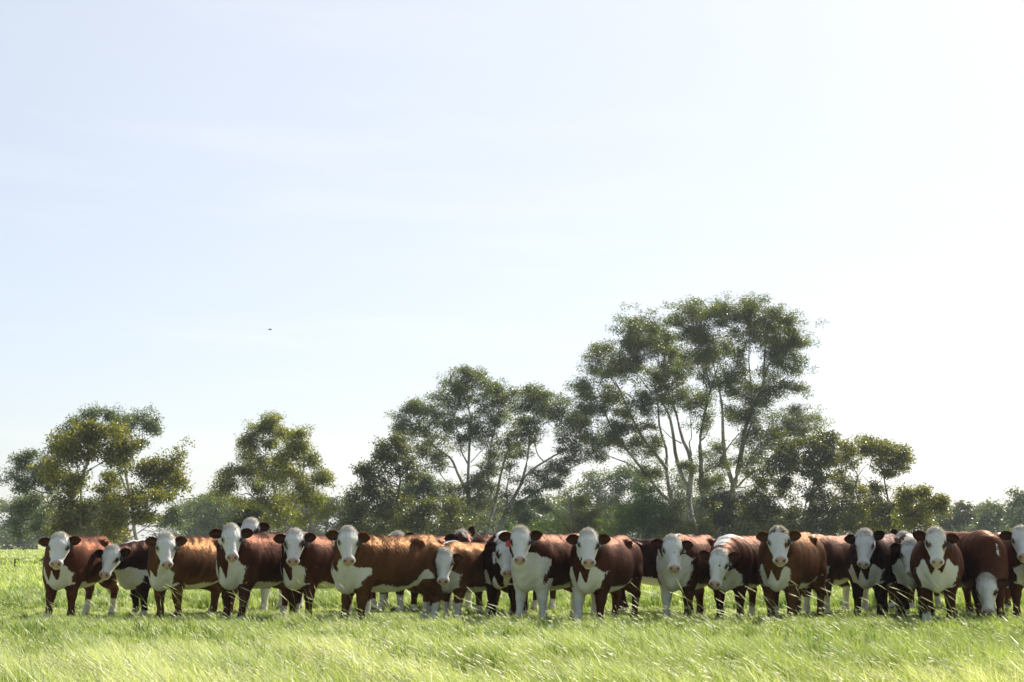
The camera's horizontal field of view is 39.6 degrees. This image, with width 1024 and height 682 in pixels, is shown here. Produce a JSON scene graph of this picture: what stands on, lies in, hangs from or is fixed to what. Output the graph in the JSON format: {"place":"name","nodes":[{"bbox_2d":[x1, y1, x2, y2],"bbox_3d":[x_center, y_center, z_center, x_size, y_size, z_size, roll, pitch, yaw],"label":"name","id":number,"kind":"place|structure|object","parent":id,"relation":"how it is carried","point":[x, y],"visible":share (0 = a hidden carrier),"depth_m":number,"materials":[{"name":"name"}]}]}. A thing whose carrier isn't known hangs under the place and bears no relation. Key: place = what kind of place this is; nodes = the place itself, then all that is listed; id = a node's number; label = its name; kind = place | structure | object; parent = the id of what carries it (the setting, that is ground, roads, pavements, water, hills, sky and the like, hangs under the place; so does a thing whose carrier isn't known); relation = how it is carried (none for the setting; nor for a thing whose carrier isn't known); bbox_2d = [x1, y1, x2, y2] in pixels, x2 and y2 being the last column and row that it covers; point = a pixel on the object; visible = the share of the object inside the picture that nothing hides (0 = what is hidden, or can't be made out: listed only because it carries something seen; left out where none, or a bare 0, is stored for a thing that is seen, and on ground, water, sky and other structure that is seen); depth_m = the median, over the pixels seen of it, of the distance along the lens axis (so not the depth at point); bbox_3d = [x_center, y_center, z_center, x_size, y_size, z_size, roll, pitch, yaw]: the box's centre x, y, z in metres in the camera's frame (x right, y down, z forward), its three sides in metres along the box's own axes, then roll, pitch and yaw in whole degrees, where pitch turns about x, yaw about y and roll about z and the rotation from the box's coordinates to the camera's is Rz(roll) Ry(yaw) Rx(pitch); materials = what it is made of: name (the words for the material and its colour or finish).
{"place":"outdoors","nodes":[
{"label":"outdoors","id":0,"kind":"place"},
{"bbox_2d":[0,544,1023,681],"bbox_3d":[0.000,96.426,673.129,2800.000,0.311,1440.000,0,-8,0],"label":"ground","id":1,"kind":"structure","parent":0,"point":[95,612],"depth_m":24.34,"materials":[{"name":"green plant"}]},
{"bbox_2d":[0,504,17,547],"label":"distant gum tree","id":2,"kind":"object","parent":1,"relation":"on","point":[4,536],"visible":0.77,"depth_m":218.38,"materials":[{"name":"green plant"}]},
{"bbox_2d":[0,492,63,549],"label":"distant gum tree","id":3,"kind":"object","parent":1,"relation":"on","point":[27,544],"visible":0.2,"depth_m":235.92,"materials":[{"name":"green plant"}]},
{"bbox_2d":[0,401,136,542],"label":"old gum tree","id":4,"kind":"object","parent":1,"relation":"on","point":[27,483],"visible":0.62,"depth_m":90.73,"materials":[{"name":"green plant"}]},
{"bbox_2d":[38,531,118,616],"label":"cow","id":5,"kind":"object","parent":1,"relation":"on","point":[72,564],"visible":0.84,"depth_m":21.15},
{"bbox_2d":[23,497,133,542],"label":"distant gum tree","id":6,"kind":"object","parent":1,"relation":"on","point":[34,537],"visible":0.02,"depth_m":227.89,"materials":[{"name":"green plant"}]},
{"bbox_2d":[22,415,194,561],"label":"bushy gum tree","id":7,"kind":"object","parent":1,"relation":"on","point":[92,434],"visible":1,"depth_m":77.14,"materials":[{"name":"green plant"}]},
{"bbox_2d":[75,486,141,544],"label":"distant gum tree","id":8,"kind":"object","parent":1,"relation":"on","point":[90,497],"visible":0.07,"depth_m":227.20,"materials":[{"name":"green plant"}]},
{"bbox_2d":[99,402,200,543],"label":"gum tree","id":9,"kind":"object","parent":1,"relation":"on","point":[153,424],"visible":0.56,"depth_m":102.51,"materials":[{"name":"green plant"}]},
{"bbox_2d":[94,539,220,614],"bbox_3d":[-5.546,3.754,22.434,0.808,1.270,2.529,-7,-11,42],"label":"cow","id":10,"kind":"object","parent":1,"relation":"on","point":[126,563],"visible":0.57,"depth_m":22.02},
{"bbox_2d":[144,531,238,619],"bbox_3d":[-4.829,3.556,21.429,0.779,1.371,2.324,-3,-9,21],"label":"cow","id":11,"kind":"object","parent":1,"relation":"on","point":[186,562],"visible":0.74,"depth_m":20.90},
{"bbox_2d":[140,488,267,537],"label":"distant gum tree","id":12,"kind":"object","parent":1,"relation":"on","point":[194,533],"visible":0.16,"depth_m":220.64,"materials":[{"name":"green plant"}]},
{"bbox_2d":[177,495,230,536],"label":"distant gum tree","id":13,"kind":"object","parent":1,"relation":"on","point":[190,531],"visible":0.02,"depth_m":245.40,"materials":[{"name":"green plant"}]},
{"bbox_2d":[183,493,242,536],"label":"hazy gum tree","id":14,"kind":"object","parent":1,"relation":"on","point":[210,507],"visible":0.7,"depth_m":163.99,"materials":[{"name":"green plant"}]},
{"bbox_2d":[222,497,267,526],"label":"dark shrub tree","id":15,"kind":"object","parent":1,"relation":"on","point":[254,513],"visible":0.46,"depth_m":94.31,"materials":[{"name":"green plant"}]},
{"bbox_2d":[209,522,303,619],"bbox_3d":[-3.723,3.434,21.053,0.800,1.478,2.394,-4,-9,26],"label":"cow","id":16,"kind":"object","parent":1,"relation":"on","point":[248,559],"visible":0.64,"depth_m":20.41},
{"bbox_2d":[235,517,303,612],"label":"cow","id":17,"kind":"object","parent":1,"relation":"on","point":[254,525],"visible":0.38,"depth_m":23.09},
{"bbox_2d":[206,407,340,534],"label":"gum tree","id":18,"kind":"object","parent":1,"relation":"on","point":[275,506],"visible":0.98,"depth_m":90.20,"materials":[{"name":"green plant"}]},
{"bbox_2d":[266,484,343,533],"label":"distant gum tree","id":19,"kind":"object","parent":1,"relation":"on","point":[332,521],"visible":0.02,"depth_m":227.79,"materials":[{"name":"green plant"}]},
{"bbox_2d":[273,527,372,616],"bbox_3d":[-2.810,3.504,21.305,0.803,1.419,2.373,-5,-9,31],"label":"cow","id":20,"kind":"object","parent":1,"relation":"on","point":[307,559],"visible":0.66,"depth_m":20.68},
{"bbox_2d":[268,492,388,534],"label":"distant gum tree","id":21,"kind":"object","parent":1,"relation":"on","point":[327,526],"visible":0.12,"depth_m":217.33,"materials":[{"name":"green plant"}]},
{"bbox_2d":[325,525,447,620],"bbox_3d":[-1.767,3.322,20.050,0.828,1.452,2.306,-7,-10,39],"label":"cow","id":22,"kind":"object","parent":1,"relation":"on","point":[364,565],"visible":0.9,"depth_m":19.71},
{"bbox_2d":[371,591,432,611],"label":"cow","id":23,"kind":"object","parent":1,"relation":"on","point":[414,596],"visible":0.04,"depth_m":23.64},
{"bbox_2d":[325,429,479,536],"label":"dark gum tree","id":24,"kind":"object","parent":1,"relation":"on","point":[388,458],"visible":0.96,"depth_m":91.51,"materials":[{"name":"green plant"}]},
{"bbox_2d":[375,471,452,532],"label":"weeping gum tree","id":25,"kind":"object","parent":1,"relation":"on","point":[427,485],"visible":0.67,"depth_m":99.61,"materials":[{"name":"green plant"}]},
{"bbox_2d":[376,530,454,612],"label":"cow","id":26,"kind":"object","parent":1,"relation":"on","point":[400,594],"visible":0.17,"depth_m":23.28},
{"bbox_2d":[440,526,474,610],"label":"cow","id":27,"kind":"object","parent":1,"relation":"on","point":[460,535],"visible":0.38,"depth_m":23.83},
{"bbox_2d":[424,509,498,538],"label":"distant gum tree","id":28,"kind":"object","parent":1,"relation":"on","point":[483,532],"visible":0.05,"depth_m":225.65,"materials":[{"name":"green plant"}]},
{"bbox_2d":[434,540,510,618],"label":"cow","id":29,"kind":"object","parent":1,"relation":"on","point":[459,565],"visible":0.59,"depth_m":20.71},
{"bbox_2d":[384,363,613,537],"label":"gum tree","id":30,"kind":"object","parent":1,"relation":"on","point":[538,396],"visible":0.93,"depth_m":111.40,"materials":[{"name":"green plant"}]},
{"bbox_2d":[463,490,534,528],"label":"distant gum tree","id":31,"kind":"object","parent":1,"relation":"on","point":[497,509],"visible":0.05,"depth_m":229.71,"materials":[{"name":"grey plant"}]},
{"bbox_2d":[466,534,555,613],"bbox_3d":[-0.040,3.850,23.470,0.722,1.335,2.264,-8,-11,43],"label":"cow","id":32,"kind":"object","parent":1,"relation":"on","point":[478,539],"visible":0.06,"depth_m":23.11},
{"bbox_2d":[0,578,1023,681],"bbox_3d":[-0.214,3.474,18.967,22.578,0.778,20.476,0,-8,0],"label":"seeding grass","id":33,"kind":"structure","parent":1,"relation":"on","point":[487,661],"depth_m":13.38,"materials":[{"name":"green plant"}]},
{"bbox_2d":[483,531,546,618],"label":"cow","id":34,"kind":"object","parent":1,"relation":"on","point":[497,561],"visible":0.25,"depth_m":20.82},
{"bbox_2d":[498,507,571,534],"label":"bush","id":35,"kind":"object","parent":1,"relation":"on","point":[542,525],"visible":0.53,"depth_m":111.76,"materials":[{"name":"green plant"}]},
{"bbox_2d":[483,493,602,535],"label":"distant gum tree","id":36,"kind":"object","parent":1,"relation":"on","point":[548,500],"visible":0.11,"depth_m":218.03,"materials":[{"name":"green plant"}]},
{"bbox_2d":[498,524,596,618],"bbox_3d":[0.560,3.375,20.497,0.737,1.447,2.491,-5,-10,34],"label":"cow","id":37,"kind":"object","parent":1,"relation":"on","point":[539,563],"visible":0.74,"depth_m":19.91},
{"bbox_2d":[512,476,590,532],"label":"bare branch tree","id":38,"kind":"object","parent":1,"relation":"on","point":[555,484],"visible":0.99,"depth_m":106.52,"materials":[{"name":"green plant"}]},
{"bbox_2d":[553,492,618,534],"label":"bush","id":39,"kind":"object","parent":1,"relation":"on","point":[591,515],"visible":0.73,"depth_m":107.05,"materials":[{"name":"green plant"}]},
{"bbox_2d":[566,526,642,622],"bbox_3d":[1.331,3.382,20.328,0.781,1.440,2.464,-4,-9,25],"label":"cow","id":40,"kind":"object","parent":1,"relation":"on","point":[601,566],"visible":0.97,"depth_m":19.76},
{"bbox_2d":[594,500,639,538],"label":"distant gum tree","id":41,"kind":"object","parent":1,"relation":"on","point":[613,518],"depth_m":220.33,"materials":[{"name":"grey plant"}]},
{"bbox_2d":[535,457,710,538],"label":"hazy gum tree","id":42,"kind":"object","parent":1,"relation":"on","point":[618,475],"visible":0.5,"depth_m":186.56,"materials":[{"name":"green plant"}]},
{"bbox_2d":[593,474,699,539],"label":"bush","id":43,"kind":"object","parent":1,"relation":"on","point":[646,506],"visible":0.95,"depth_m":100.50,"materials":[{"name":"green plant"}]},
{"bbox_2d":[618,534,706,612],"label":"cow","id":44,"kind":"object","parent":1,"relation":"on","point":[649,554],"visible":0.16,"depth_m":23.04},
{"bbox_2d":[629,514,717,538],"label":"distant gum tree","id":45,"kind":"object","parent":1,"relation":"on","point":[670,532],"visible":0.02,"depth_m":225.50,"materials":[{"name":"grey plant"}]},
{"bbox_2d":[651,533,723,619],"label":"cow","id":46,"kind":"object","parent":1,"relation":"on","point":[682,561],"visible":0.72,"depth_m":20.49},
{"bbox_2d":[653,488,721,539],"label":"bush","id":47,"kind":"object","parent":1,"relation":"on","point":[683,527],"visible":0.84,"depth_m":99.08,"materials":[{"name":"green plant"}]},
{"bbox_2d":[556,291,835,533],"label":"giant gum tree","id":48,"kind":"object","parent":1,"relation":"on","point":[636,343],"visible":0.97,"depth_m":117.85,"materials":[{"name":"green plant"}]},
{"bbox_2d":[669,488,740,538],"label":"distant gum tree","id":49,"kind":"object","parent":1,"relation":"on","point":[697,510],"visible":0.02,"depth_m":230.50,"materials":[{"name":"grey plant"}]},
{"bbox_2d":[656,478,786,538],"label":"bush","id":50,"kind":"object","parent":1,"relation":"on","point":[724,519],"visible":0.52,"depth_m":104.27,"materials":[{"name":"green plant"}]},
{"bbox_2d":[699,534,779,620],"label":"cow","id":51,"kind":"object","parent":1,"relation":"on","point":[732,563],"visible":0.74,"depth_m":20.59},
{"bbox_2d":[744,503,807,535],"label":"distant gum tree","id":52,"kind":"object","parent":1,"relation":"on","point":[778,515],"visible":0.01,"depth_m":237.40,"materials":[{"name":"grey plant"}]},
{"bbox_2d":[756,525,827,618],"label":"cow","id":53,"kind":"object","parent":1,"relation":"on","point":[786,556],"visible":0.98,"depth_m":20.12},
{"bbox_2d":[729,427,866,535],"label":"dark gum tree","id":54,"kind":"object","parent":1,"relation":"on","point":[787,461],"visible":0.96,"depth_m":96.95,"materials":[{"name":"green plant"}]},
{"bbox_2d":[802,534,868,614],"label":"cow","id":55,"kind":"object","parent":1,"relation":"on","point":[836,548],"visible":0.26,"depth_m":22.58},
{"bbox_2d":[802,505,887,535],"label":"distant gum tree","id":56,"kind":"object","parent":1,"relation":"on","point":[838,522],"visible":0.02,"depth_m":232.72,"materials":[{"name":"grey plant"}]},
{"bbox_2d":[824,432,918,534],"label":"gum tree","id":57,"kind":"object","parent":1,"relation":"on","point":[885,454],"visible":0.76,"depth_m":99.65,"materials":[{"name":"green plant"}]},
{"bbox_2d":[844,528,909,617],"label":"cow","id":58,"kind":"object","parent":1,"relation":"on","point":[869,559],"visible":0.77,"depth_m":21.36},
{"bbox_2d":[887,529,914,608],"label":"cow","id":59,"kind":"object","parent":1,"relation":"on","point":[900,533],"visible":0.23,"depth_m":24.56},
{"bbox_2d":[890,533,922,616],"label":"cow","id":60,"kind":"object","parent":1,"relation":"on","point":[901,577],"visible":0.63,"depth_m":21.41},
{"bbox_2d":[890,481,954,532],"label":"gum tree","id":61,"kind":"object","parent":1,"relation":"on","point":[907,499],"visible":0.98,"depth_m":87.31,"materials":[{"name":"green plant"}]},
{"bbox_2d":[882,504,974,532],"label":"distant gum tree","id":62,"kind":"object","parent":1,"relation":"on","point":[921,528],"visible":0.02,"depth_m":229.21,"materials":[{"name":"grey plant"}]},
{"bbox_2d":[909,525,964,622],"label":"cow","id":63,"kind":"object","parent":1,"relation":"on","point":[936,557],"visible":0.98,"depth_m":19.66},
{"bbox_2d":[924,499,979,531],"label":"hazy gum tree","id":64,"kind":"object","parent":1,"relation":"on","point":[961,517],"visible":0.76,"depth_m":183.42,"materials":[{"name":"green plant"}]},
{"bbox_2d":[930,530,1009,617],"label":"cow","id":65,"kind":"object","parent":1,"relation":"on","point":[984,579],"visible":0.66,"depth_m":20.63},
{"bbox_2d":[933,532,1012,609],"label":"cow","id":66,"kind":"object","parent":1,"relation":"on","point":[1007,596],"depth_m":23.87},
{"bbox_2d":[950,486,1023,532],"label":"hazy gum tree","id":67,"kind":"object","parent":1,"relation":"on","point":[989,518],"visible":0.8,"depth_m":173.00,"materials":[{"name":"green plant"}]},
{"bbox_2d":[962,524,1023,617],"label":"cow","id":68,"kind":"object","parent":1,"relation":"on","point":[1013,541],"visible":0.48,"depth_m":21.31},
{"bbox_2d":[963,501,1023,531],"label":"distant gum tree","id":69,"kind":"object","parent":1,"relation":"on","point":[1003,525],"visible":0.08,"depth_m":231.54,"materials":[{"name":"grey plant"}]},
{"bbox_2d":[0,0,1023,539],"label":"sky","id":70,"kind":"structure","parent":0,"point":[401,192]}
]}

